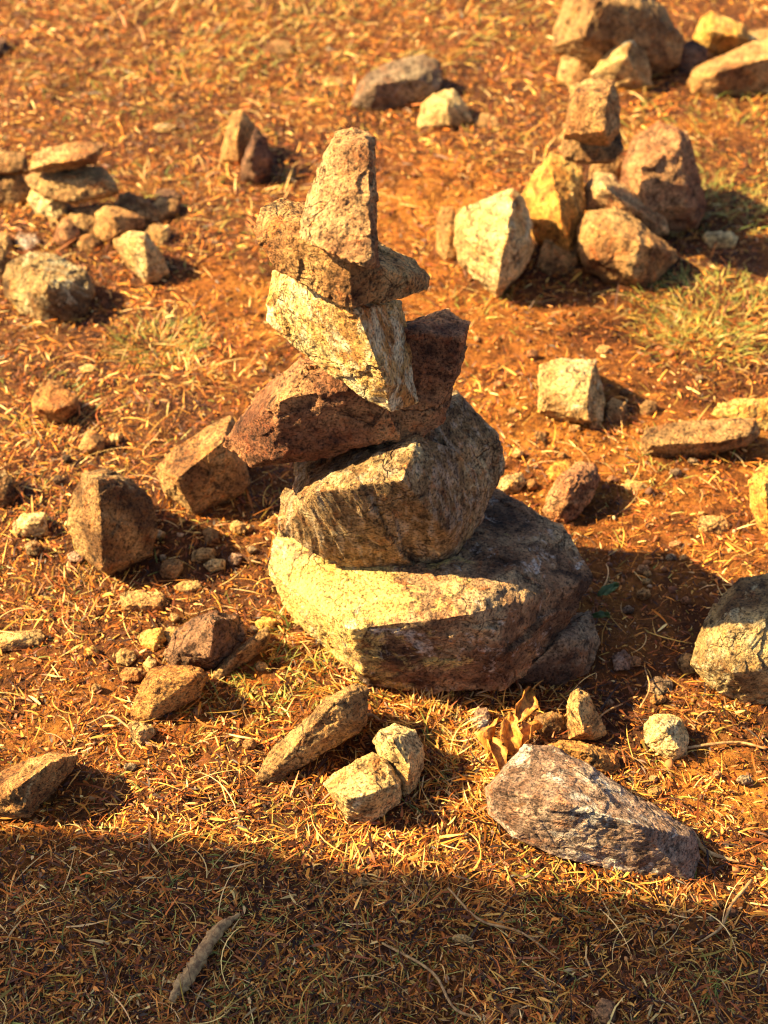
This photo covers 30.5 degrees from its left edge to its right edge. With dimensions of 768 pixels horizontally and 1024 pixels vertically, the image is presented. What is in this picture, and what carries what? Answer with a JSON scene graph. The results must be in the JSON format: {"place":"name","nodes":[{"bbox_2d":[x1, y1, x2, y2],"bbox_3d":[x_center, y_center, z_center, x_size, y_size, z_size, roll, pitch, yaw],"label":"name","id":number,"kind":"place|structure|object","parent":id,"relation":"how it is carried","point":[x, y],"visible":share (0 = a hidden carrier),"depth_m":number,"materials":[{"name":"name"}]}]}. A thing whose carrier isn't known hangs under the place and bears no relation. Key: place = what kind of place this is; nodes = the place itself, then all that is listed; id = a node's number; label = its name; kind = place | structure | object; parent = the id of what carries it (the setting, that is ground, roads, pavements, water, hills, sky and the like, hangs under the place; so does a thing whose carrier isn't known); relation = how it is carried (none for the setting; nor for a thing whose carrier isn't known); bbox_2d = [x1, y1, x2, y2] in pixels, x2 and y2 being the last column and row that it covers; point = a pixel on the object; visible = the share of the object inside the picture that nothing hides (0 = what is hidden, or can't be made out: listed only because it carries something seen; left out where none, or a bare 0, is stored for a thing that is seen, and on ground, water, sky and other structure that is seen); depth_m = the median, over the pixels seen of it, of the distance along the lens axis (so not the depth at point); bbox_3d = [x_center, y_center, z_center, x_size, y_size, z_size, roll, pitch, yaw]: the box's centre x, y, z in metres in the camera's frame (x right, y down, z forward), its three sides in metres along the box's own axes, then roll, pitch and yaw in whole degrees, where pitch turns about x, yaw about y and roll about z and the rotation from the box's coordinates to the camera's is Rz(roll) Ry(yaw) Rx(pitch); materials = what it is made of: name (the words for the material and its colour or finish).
{"place":"outdoors","nodes":[
{"label":"outdoors","id":0,"kind":"place"},
{"bbox_2d":[0,0,767,1023],"bbox_3d":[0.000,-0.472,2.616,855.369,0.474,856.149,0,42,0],"label":"ground","id":1,"kind":"structure","parent":0,"point":[688,500],"depth_m":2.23,"materials":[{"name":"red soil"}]},
{"bbox_2d":[0,469,15,507],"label":"rock","id":2,"kind":"object","parent":1,"relation":"on","point":[7,495],"visible":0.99,"depth_m":2.10,"materials":[{"name":"brown stone"}]},
{"bbox_2d":[0,175,28,206],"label":"rock","id":3,"kind":"object","parent":1,"relation":"on","point":[14,190],"visible":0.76,"depth_m":2.75,"materials":[{"name":"brown stone"}]},
{"bbox_2d":[0,150,29,175],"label":"rock","id":4,"kind":"object","parent":3,"relation":"on","point":[13,163],"visible":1,"depth_m":2.74,"materials":[{"name":"brown stone"}]},
{"bbox_2d":[0,629,44,651],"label":"rock","id":5,"kind":"object","parent":1,"relation":"on","point":[32,637],"visible":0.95,"depth_m":1.89,"materials":[{"name":"beige stone"}]},
{"bbox_2d":[15,232,39,249],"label":"rock","id":6,"kind":"object","parent":1,"relation":"on","point":[23,241],"visible":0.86,"depth_m":2.64,"materials":[{"name":"grey stone"}]},
{"bbox_2d":[12,512,48,536],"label":"rock","id":7,"kind":"object","parent":1,"relation":"on","point":[34,524],"visible":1,"depth_m":2.05,"materials":[{"name":"stone"}]},
{"bbox_2d":[25,540,41,555],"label":"pebble","id":8,"kind":"object","parent":1,"relation":"on","point":[33,547],"visible":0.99,"depth_m":2.02,"materials":[{"name":"brown stone"}]},
{"bbox_2d":[0,752,77,817],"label":"rock","id":9,"kind":"object","parent":1,"relation":"on","point":[28,786],"visible":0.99,"depth_m":1.66,"materials":[{"name":"orange stone"}]},
{"bbox_2d":[27,190,67,222],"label":"rock","id":10,"kind":"object","parent":1,"relation":"on","point":[40,205],"visible":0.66,"depth_m":2.71,"materials":[{"name":"stone"}]},
{"bbox_2d":[25,166,118,203],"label":"rock","id":11,"kind":"object","parent":10,"relation":"on","point":[83,184],"visible":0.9,"depth_m":2.66,"materials":[{"name":"brown stone"}]},
{"bbox_2d":[29,141,103,172],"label":"rock","id":12,"kind":"object","parent":11,"relation":"on","point":[76,155],"visible":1,"depth_m":2.65,"materials":[{"name":"beige stone"}]},
{"bbox_2d":[2,251,94,322],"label":"boulder","id":13,"kind":"object","parent":1,"relation":"on","point":[45,286],"visible":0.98,"depth_m":2.45,"materials":[{"name":"stone"}]},
{"bbox_2d":[32,386,78,421],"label":"rock","id":14,"kind":"object","parent":1,"relation":"on","point":[55,403],"visible":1,"depth_m":2.24,"materials":[{"name":"orange stone"}]},
{"bbox_2d":[51,217,79,247],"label":"rock","id":15,"kind":"object","parent":1,"relation":"on","point":[67,230],"visible":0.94,"depth_m":2.63,"materials":[{"name":"red stone"}]},
{"bbox_2d":[61,206,102,235],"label":"rock","id":16,"kind":"object","parent":1,"relation":"on","point":[82,220],"visible":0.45,"depth_m":2.67,"materials":[{"name":"brown stone"}]},
{"bbox_2d":[76,234,100,250],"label":"rock","id":17,"kind":"object","parent":1,"relation":"on","point":[92,241],"visible":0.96,"depth_m":2.64,"materials":[{"name":"brown stone"}]},
{"bbox_2d":[78,431,105,453],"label":"pebble","id":18,"kind":"object","parent":1,"relation":"on","point":[92,442],"visible":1,"depth_m":2.19,"materials":[{"name":"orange stone"}]},
{"bbox_2d":[67,468,157,575],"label":"boulder","id":19,"kind":"object","parent":1,"relation":"on","point":[112,527],"visible":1,"depth_m":1.95,"materials":[{"name":"brown stone"}]},
{"bbox_2d":[94,206,144,242],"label":"rock","id":20,"kind":"object","parent":1,"relation":"on","point":[112,223],"visible":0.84,"depth_m":2.64,"materials":[{"name":"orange stone"}]},
{"bbox_2d":[115,648,135,665],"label":"pebble","id":21,"kind":"object","parent":1,"relation":"on","point":[125,657],"visible":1,"depth_m":1.86,"materials":[{"name":"stone"}]},
{"bbox_2d":[119,667,145,681],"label":"pebble","id":22,"kind":"object","parent":1,"relation":"on","point":[129,674],"visible":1,"depth_m":1.84,"materials":[{"name":"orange stone"}]},
{"bbox_2d":[117,191,159,222],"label":"rock","id":23,"kind":"object","parent":1,"relation":"on","point":[146,209],"visible":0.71,"depth_m":2.71,"materials":[{"name":"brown stone"}]},
{"bbox_2d":[113,231,168,283],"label":"rock","id":24,"kind":"object","parent":1,"relation":"on","point":[141,256],"visible":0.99,"depth_m":2.53,"materials":[{"name":"stone"}]},
{"bbox_2d":[127,721,156,745],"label":"rock","id":25,"kind":"object","parent":1,"relation":"on","point":[140,732],"visible":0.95,"depth_m":1.76,"materials":[{"name":"beige stone"}]},
{"bbox_2d":[119,591,166,612],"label":"rock","id":26,"kind":"object","parent":1,"relation":"on","point":[150,602],"visible":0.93,"depth_m":1.93,"materials":[{"name":"beige stone"}]},
{"bbox_2d":[138,627,165,651],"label":"rock","id":27,"kind":"object","parent":1,"relation":"on","point":[152,639],"visible":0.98,"depth_m":1.88,"materials":[{"name":"stone"}]},
{"bbox_2d":[144,224,169,244],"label":"rock","id":28,"kind":"object","parent":1,"relation":"on","point":[158,234],"visible":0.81,"depth_m":2.65,"materials":[{"name":"stone"}]},
{"bbox_2d":[152,198,179,219],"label":"rock","id":29,"kind":"object","parent":1,"relation":"on","point":[168,208],"visible":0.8,"depth_m":2.72,"materials":[{"name":"brown stone"}]},
{"bbox_2d":[152,188,182,199],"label":"rock","id":30,"kind":"object","parent":1,"relation":"on","point":[168,193],"visible":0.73,"depth_m":2.78,"materials":[{"name":"red stone"}]},
{"bbox_2d":[130,665,208,723],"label":"rock","id":31,"kind":"object","parent":1,"relation":"on","point":[163,690],"visible":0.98,"depth_m":1.78,"materials":[{"name":"orange stone"}]},
{"bbox_2d":[159,559,182,578],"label":"pebble","id":32,"kind":"object","parent":1,"relation":"on","point":[170,569],"visible":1,"depth_m":1.98,"materials":[{"name":"brown stone"}]},
{"bbox_2d":[174,580,202,592],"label":"pebble","id":33,"kind":"object","parent":1,"relation":"on","point":[188,586],"visible":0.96,"depth_m":1.96,"materials":[{"name":"stone"}]},
{"bbox_2d":[155,415,249,514],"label":"rock","id":34,"kind":"object","parent":1,"relation":"on","point":[202,470],"visible":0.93,"depth_m":2.06,"materials":[{"name":"orange stone"}]},
{"bbox_2d":[191,547,214,562],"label":"pebble","id":35,"kind":"object","parent":1,"relation":"on","point":[201,555],"visible":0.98,"depth_m":2.01,"materials":[{"name":"stone"}]},
{"bbox_2d":[168,912,240,1002],"bbox_3d":[-0.199,0.484,1.542,0.022,0.021,0.126,20,46,21],"label":"stick","id":36,"kind":"object","parent":1,"relation":"on","point":[203,951],"visible":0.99,"depth_m":1.53,"materials":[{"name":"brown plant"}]},
{"bbox_2d":[163,610,246,668],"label":"rock","id":37,"kind":"object","parent":1,"relation":"on","point":[211,639],"visible":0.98,"depth_m":1.83,"materials":[{"name":"red stone"}]},
{"bbox_2d":[203,526,219,545],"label":"pebble","id":38,"kind":"object","parent":1,"relation":"on","point":[211,534],"visible":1,"depth_m":2.04,"materials":[{"name":"brown stone"}]},
{"bbox_2d":[219,109,255,164],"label":"rock","id":39,"kind":"object","parent":1,"relation":"on","point":[241,127],"visible":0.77,"depth_m":2.84,"materials":[{"name":"orange stone"}]},
{"bbox_2d":[210,626,270,680],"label":"rock","id":40,"kind":"object","parent":1,"relation":"on","point":[248,650],"visible":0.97,"depth_m":1.84,"materials":[{"name":"brown stone"}]},
{"bbox_2d":[240,127,272,183],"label":"rock","id":41,"kind":"object","parent":1,"relation":"on","point":[257,164],"visible":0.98,"depth_m":2.79,"materials":[{"name":"red stone"}]},
{"bbox_2d":[261,40,293,56],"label":"rock","id":42,"kind":"object","parent":1,"relation":"on","point":[271,48],"visible":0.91,"depth_m":3.27,"materials":[{"name":"brown stone"}]},
{"bbox_2d":[256,683,368,783],"bbox_3d":[-0.093,0.264,1.736,0.156,0.117,0.079,-15,44,-16],"label":"rock","id":43,"kind":"object","parent":1,"relation":"on","point":[336,719],"visible":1,"depth_m":1.71,"materials":[{"name":"brown stone"}]},
{"bbox_2d":[323,752,401,823],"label":"rock","id":44,"kind":"object","parent":1,"relation":"on","point":[365,788],"visible":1,"depth_m":1.66,"materials":[{"name":"stone"}]},
{"bbox_2d":[0,0,767,1023],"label":"gravel","id":45,"kind":"structure","parent":1,"relation":"on","point":[596,604],"depth_m":1.95,"materials":[{"name":"brown gravel"}]},
{"bbox_2d":[351,54,441,110],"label":"boulder","id":46,"kind":"object","parent":1,"relation":"on","point":[391,85],"visible":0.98,"depth_m":3.06,"materials":[{"name":"grey stone"}]},
{"bbox_2d":[372,723,424,796],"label":"rock","id":47,"kind":"object","parent":1,"relation":"on","point":[399,748],"visible":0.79,"depth_m":1.68,"materials":[{"name":"stone"}]},
{"bbox_2d":[268,488,593,694],"bbox_3d":[0.059,0.080,1.883,0.429,0.195,0.349,0,42,0],"label":"cairn stone","id":48,"kind":"object","parent":1,"relation":"on","point":[492,604],"visible":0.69,"depth_m":1.77,"materials":[{"name":"grey stone"}]},
{"bbox_2d":[277,390,505,567],"bbox_3d":[0.008,-0.043,1.795,0.251,0.250,0.267,23,47,23],"label":"cairn stone","id":49,"kind":"object","parent":48,"relation":"on","point":[411,501],"visible":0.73,"depth_m":1.71,"materials":[{"name":"stone"}]},
{"bbox_2d":[223,308,470,467],"bbox_3d":[-0.051,-0.147,1.691,0.300,0.238,0.140,0,42,0],"label":"cairn stone","id":50,"kind":"object","parent":49,"relation":"on","point":[300,409],"visible":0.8,"depth_m":1.64,"materials":[{"name":"red stone"}]},
{"bbox_2d":[266,270,417,411],"bbox_3d":[-0.032,-0.203,1.594,0.142,0.203,0.205,-32,51,-31],"label":"cairn stone","id":51,"kind":"object","parent":50,"relation":"on","point":[364,351],"visible":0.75,"depth_m":1.53,"materials":[{"name":"beige stone"}]},
{"bbox_2d":[253,198,429,307],"bbox_3d":[-0.045,-0.274,1.497,0.150,0.103,0.160,-30,50,-29],"label":"cairn stone","id":52,"kind":"object","parent":51,"relation":"on","point":[289,252],"visible":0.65,"depth_m":1.45,"materials":[{"name":"orange stone"}]},
{"bbox_2d":[299,127,379,268],"bbox_3d":[-0.044,-0.307,1.402,0.080,0.136,0.161,0,42,0],"label":"cairn stone","id":53,"kind":"object","parent":52,"relation":"on","point":[338,220],"visible":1,"depth_m":1.36,"materials":[{"name":"beige stone"}]},
{"bbox_2d":[383,943,495,1020],"bbox_3d":[0.055,0.509,1.513,0.148,0.009,0.022,28,49,28],"label":"twig","id":54,"kind":"object","parent":1,"relation":"on","point":[437,979],"visible":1,"depth_m":1.51,"materials":[{"name":"brown wood"}]},
{"bbox_2d":[417,88,471,128],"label":"rock","id":55,"kind":"object","parent":1,"relation":"on","point":[443,109],"visible":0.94,"depth_m":2.99,"materials":[{"name":"stone"}]},
{"bbox_2d":[436,206,456,260],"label":"rock","id":56,"kind":"object","parent":1,"relation":"on","point":[445,234],"visible":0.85,"depth_m":2.59,"materials":[{"name":"orange stone"}]},
{"bbox_2d":[472,707,490,730],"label":"rock","id":57,"kind":"object","parent":1,"relation":"on","point":[484,720],"visible":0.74,"depth_m":1.78,"materials":[{"name":"grey stone"}]},
{"bbox_2d":[473,113,498,128],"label":"rock","id":58,"kind":"object","parent":1,"relation":"on","point":[481,119],"visible":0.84,"depth_m":3.01,"materials":[{"name":"brown stone"}]},
{"bbox_2d":[475,717,502,758],"bbox_3d":[0.130,0.278,1.741,0.033,0.017,0.053,21,73,-28],"label":"dry leaf","id":59,"kind":"object","parent":1,"relation":"on","point":[484,733],"visible":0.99,"depth_m":1.74,"materials":[{"name":"plant"}]},
{"bbox_2d":[454,188,533,297],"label":"boulder","id":60,"kind":"object","parent":1,"relation":"on","point":[493,245],"visible":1,"depth_m":2.46,"materials":[{"name":"stone"}]},
{"bbox_2d":[486,737,507,771],"bbox_3d":[0.137,0.297,1.728,0.024,0.032,0.056,-5,51,-26],"label":"dry leaf","id":61,"kind":"object","parent":1,"relation":"on","point":[497,749],"visible":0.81,"depth_m":1.73,"materials":[{"name":"yellow plant"}]},
{"bbox_2d":[447,887,559,960],"bbox_3d":[0.129,0.462,1.566,0.149,0.009,0.018,25,48,25],"label":"twig","id":62,"kind":"object","parent":1,"relation":"on","point":[485,922],"visible":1,"depth_m":1.56,"materials":[{"name":"brown wood"}]},
{"bbox_2d":[499,711,523,755],"bbox_3d":[0.158,0.275,1.741,0.029,0.028,0.057,-10,76,4],"label":"dry leaf","id":63,"kind":"object","parent":1,"relation":"on","point":[511,735],"visible":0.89,"depth_m":1.74,"materials":[{"name":"plant"}]},
{"bbox_2d":[498,472,525,493],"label":"rock","id":64,"kind":"object","parent":1,"relation":"on","point":[515,482],"visible":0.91,"depth_m":2.12,"materials":[{"name":"stone"}]},
{"bbox_2d":[514,686,538,722],"bbox_3d":[0.179,0.242,1.784,0.027,0.025,0.050,42,55,-7],"label":"dry leaf","id":65,"kind":"object","parent":1,"relation":"on","point":[527,705],"visible":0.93,"depth_m":1.78,"materials":[{"name":"plant"}]},
{"bbox_2d":[519,720,542,748],"bbox_3d":[0.180,0.280,1.743,0.051,0.029,0.024,-51,29,-13],"label":"dry leaf","id":66,"kind":"object","parent":1,"relation":"on","point":[528,729],"visible":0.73,"depth_m":1.75,"materials":[{"name":"brown plant"}]},
{"bbox_2d":[532,711,563,736],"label":"rock","id":67,"kind":"object","parent":1,"relation":"on","point":[554,722],"visible":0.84,"depth_m":1.77,"materials":[{"name":"brown stone"}]},
{"bbox_2d":[521,152,585,254],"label":"rock","id":68,"kind":"object","parent":1,"relation":"on","point":[553,196],"visible":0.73,"depth_m":2.56,"materials":[{"name":"stone"}]},
{"bbox_2d":[560,130,623,164],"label":"rock","id":69,"kind":"object","parent":68,"relation":"on","point":[576,151],"visible":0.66,"depth_m":2.48,"materials":[{"name":"brown stone"}]},
{"bbox_2d":[562,78,620,145],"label":"rock","id":70,"kind":"object","parent":69,"relation":"on","point":[593,112],"visible":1,"depth_m":2.39,"materials":[{"name":"orange stone"}]},
{"bbox_2d":[537,239,577,274],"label":"rock","id":71,"kind":"object","parent":1,"relation":"on","point":[552,257],"visible":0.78,"depth_m":2.57,"materials":[{"name":"brown stone"}]},
{"bbox_2d":[516,610,600,687],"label":"rock","id":72,"kind":"object","parent":1,"relation":"on","point":[568,655],"visible":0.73,"depth_m":1.83,"materials":[{"name":"grey stone"}]},
{"bbox_2d":[546,460,571,481],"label":"rock","id":73,"kind":"object","parent":1,"relation":"on","point":[556,469],"visible":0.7,"depth_m":2.15,"materials":[{"name":"stone"}]},
{"bbox_2d":[537,358,604,424],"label":"rock","id":74,"kind":"object","parent":1,"relation":"on","point":[571,390],"visible":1,"depth_m":2.22,"materials":[{"name":"stone"}]},
{"bbox_2d":[542,461,599,523],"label":"rock","id":75,"kind":"object","parent":1,"relation":"on","point":[570,494],"visible":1,"depth_m":2.06,"materials":[{"name":"red stone"}]},
{"bbox_2d":[557,55,591,86],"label":"rock","id":76,"kind":"object","parent":1,"relation":"on","point":[572,70],"visible":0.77,"depth_m":3.15,"materials":[{"name":"beige stone"}]},
{"bbox_2d":[548,740,619,775],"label":"rock","id":77,"kind":"object","parent":1,"relation":"on","point":[602,760],"visible":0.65,"depth_m":1.73,"materials":[{"name":"orange stone"}]},
{"bbox_2d":[566,688,606,739],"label":"rock","id":78,"kind":"object","parent":1,"relation":"on","point":[584,721],"visible":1,"depth_m":1.75,"materials":[{"name":"beige stone"}]},
{"bbox_2d":[484,744,700,880],"bbox_3d":[0.249,0.338,1.636,0.253,0.140,0.142,19,45,20],"label":"boulder","id":79,"kind":"object","parent":1,"relation":"on","point":[555,801],"visible":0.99,"depth_m":1.60,"materials":[{"name":"grey stone"}]},
{"bbox_2d":[592,998,615,1023],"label":"rock","id":80,"kind":"object","parent":1,"relation":"on","point":[602,1010],"visible":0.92,"depth_m":1.48,"materials":[{"name":"grey stone"}]},
{"bbox_2d":[589,156,621,180],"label":"rock","id":81,"kind":"object","parent":1,"relation":"on","point":[615,168],"visible":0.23,"depth_m":2.75,"materials":[{"name":"brown stone"}]},
{"bbox_2d":[605,398,629,426],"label":"rock","id":82,"kind":"object","parent":1,"relation":"on","point":[615,408],"visible":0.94,"depth_m":2.24,"materials":[{"name":"brown stone"}]},
{"bbox_2d":[551,0,684,77],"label":"boulder","id":83,"kind":"object","parent":1,"relation":"on","point":[591,33],"visible":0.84,"depth_m":3.10,"materials":[{"name":"brown stone"}]},
{"bbox_2d":[590,40,651,89],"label":"rock","id":84,"kind":"object","parent":1,"relation":"on","point":[625,64],"visible":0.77,"depth_m":3.10,"materials":[{"name":"stone"}]},
{"bbox_2d":[612,649,631,670],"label":"pebble","id":85,"kind":"object","parent":1,"relation":"on","point":[622,660],"visible":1,"depth_m":1.86,"materials":[{"name":"grey stone"}]},
{"bbox_2d":[584,171,668,236],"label":"rock","id":86,"kind":"object","parent":1,"relation":"on","point":[605,190],"visible":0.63,"depth_m":2.59,"materials":[{"name":"beige stone"}]},
{"bbox_2d":[577,206,676,287],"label":"boulder","id":87,"kind":"object","parent":1,"relation":"on","point":[616,245],"visible":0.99,"depth_m":2.51,"materials":[{"name":"orange stone"}]},
{"bbox_2d":[644,676,672,694],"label":"rock","id":88,"kind":"object","parent":1,"relation":"on","point":[664,686],"visible":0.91,"depth_m":1.83,"materials":[{"name":"grey stone"}]},
{"bbox_2d":[620,121,705,232],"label":"boulder","id":89,"kind":"object","parent":1,"relation":"on","point":[660,173],"visible":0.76,"depth_m":2.61,"materials":[{"name":"red stone"}]},
{"bbox_2d":[644,714,688,760],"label":"rock","id":90,"kind":"object","parent":1,"relation":"on","point":[665,735],"visible":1,"depth_m":1.74,"materials":[{"name":"stone"}]},
{"bbox_2d":[677,653,694,675],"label":"rock","id":91,"kind":"object","parent":1,"relation":"on","point":[683,664],"visible":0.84,"depth_m":1.85,"materials":[{"name":"brown stone"}]},
{"bbox_2d":[678,39,707,72],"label":"rock","id":92,"kind":"object","parent":1,"relation":"on","point":[694,54],"visible":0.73,"depth_m":3.21,"materials":[{"name":"grey stone"}]},
{"bbox_2d":[640,418,759,457],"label":"rock","id":93,"kind":"object","parent":1,"relation":"on","point":[702,438],"visible":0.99,"depth_m":2.17,"materials":[{"name":"brown stone"}]},
{"bbox_2d":[697,515,729,534],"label":"rock","id":94,"kind":"object","parent":1,"relation":"on","point":[716,524],"visible":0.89,"depth_m":2.05,"materials":[{"name":"beige stone"}]},
{"bbox_2d":[702,231,738,248],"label":"rock","id":95,"kind":"object","parent":1,"relation":"on","point":[728,239],"visible":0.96,"depth_m":2.65,"materials":[{"name":"stone"}]},
{"bbox_2d":[692,11,749,54],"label":"rock","id":96,"kind":"object","parent":1,"relation":"on","point":[717,33],"visible":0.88,"depth_m":3.27,"materials":[{"name":"stone"}]},
{"bbox_2d":[695,879,752,944],"bbox_3d":[0.386,0.450,1.579,0.011,0.007,0.112,32,51,31],"label":"twig","id":97,"kind":"object","parent":1,"relation":"on","point":[737,896],"visible":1,"depth_m":1.58,"materials":[{"name":"brown wood"}]},
{"bbox_2d":[687,39,767,98],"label":"boulder","id":98,"kind":"object","parent":1,"relation":"on","point":[743,68],"visible":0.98,"depth_m":3.09,"materials":[{"name":"beige stone"}]},
{"bbox_2d":[690,573,767,704],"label":"boulder","id":99,"kind":"object","parent":1,"relation":"on","point":[729,658],"visible":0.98,"depth_m":1.77,"materials":[{"name":"stone"}]},
{"bbox_2d":[711,398,767,430],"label":"rock","id":100,"kind":"object","parent":1,"relation":"on","point":[757,408],"visible":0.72,"depth_m":2.23,"materials":[{"name":"stone"}]},
{"bbox_2d":[748,465,767,536],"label":"rock","id":101,"kind":"object","parent":1,"relation":"on","point":[758,487],"visible":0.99,"depth_m":2.02,"materials":[{"name":"stone"}]},
{"bbox_2d":[0,0,767,1023],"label":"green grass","id":102,"kind":"structure","parent":0,"point":[250,692],"depth_m":1.86,"materials":[{"name":"plant"}]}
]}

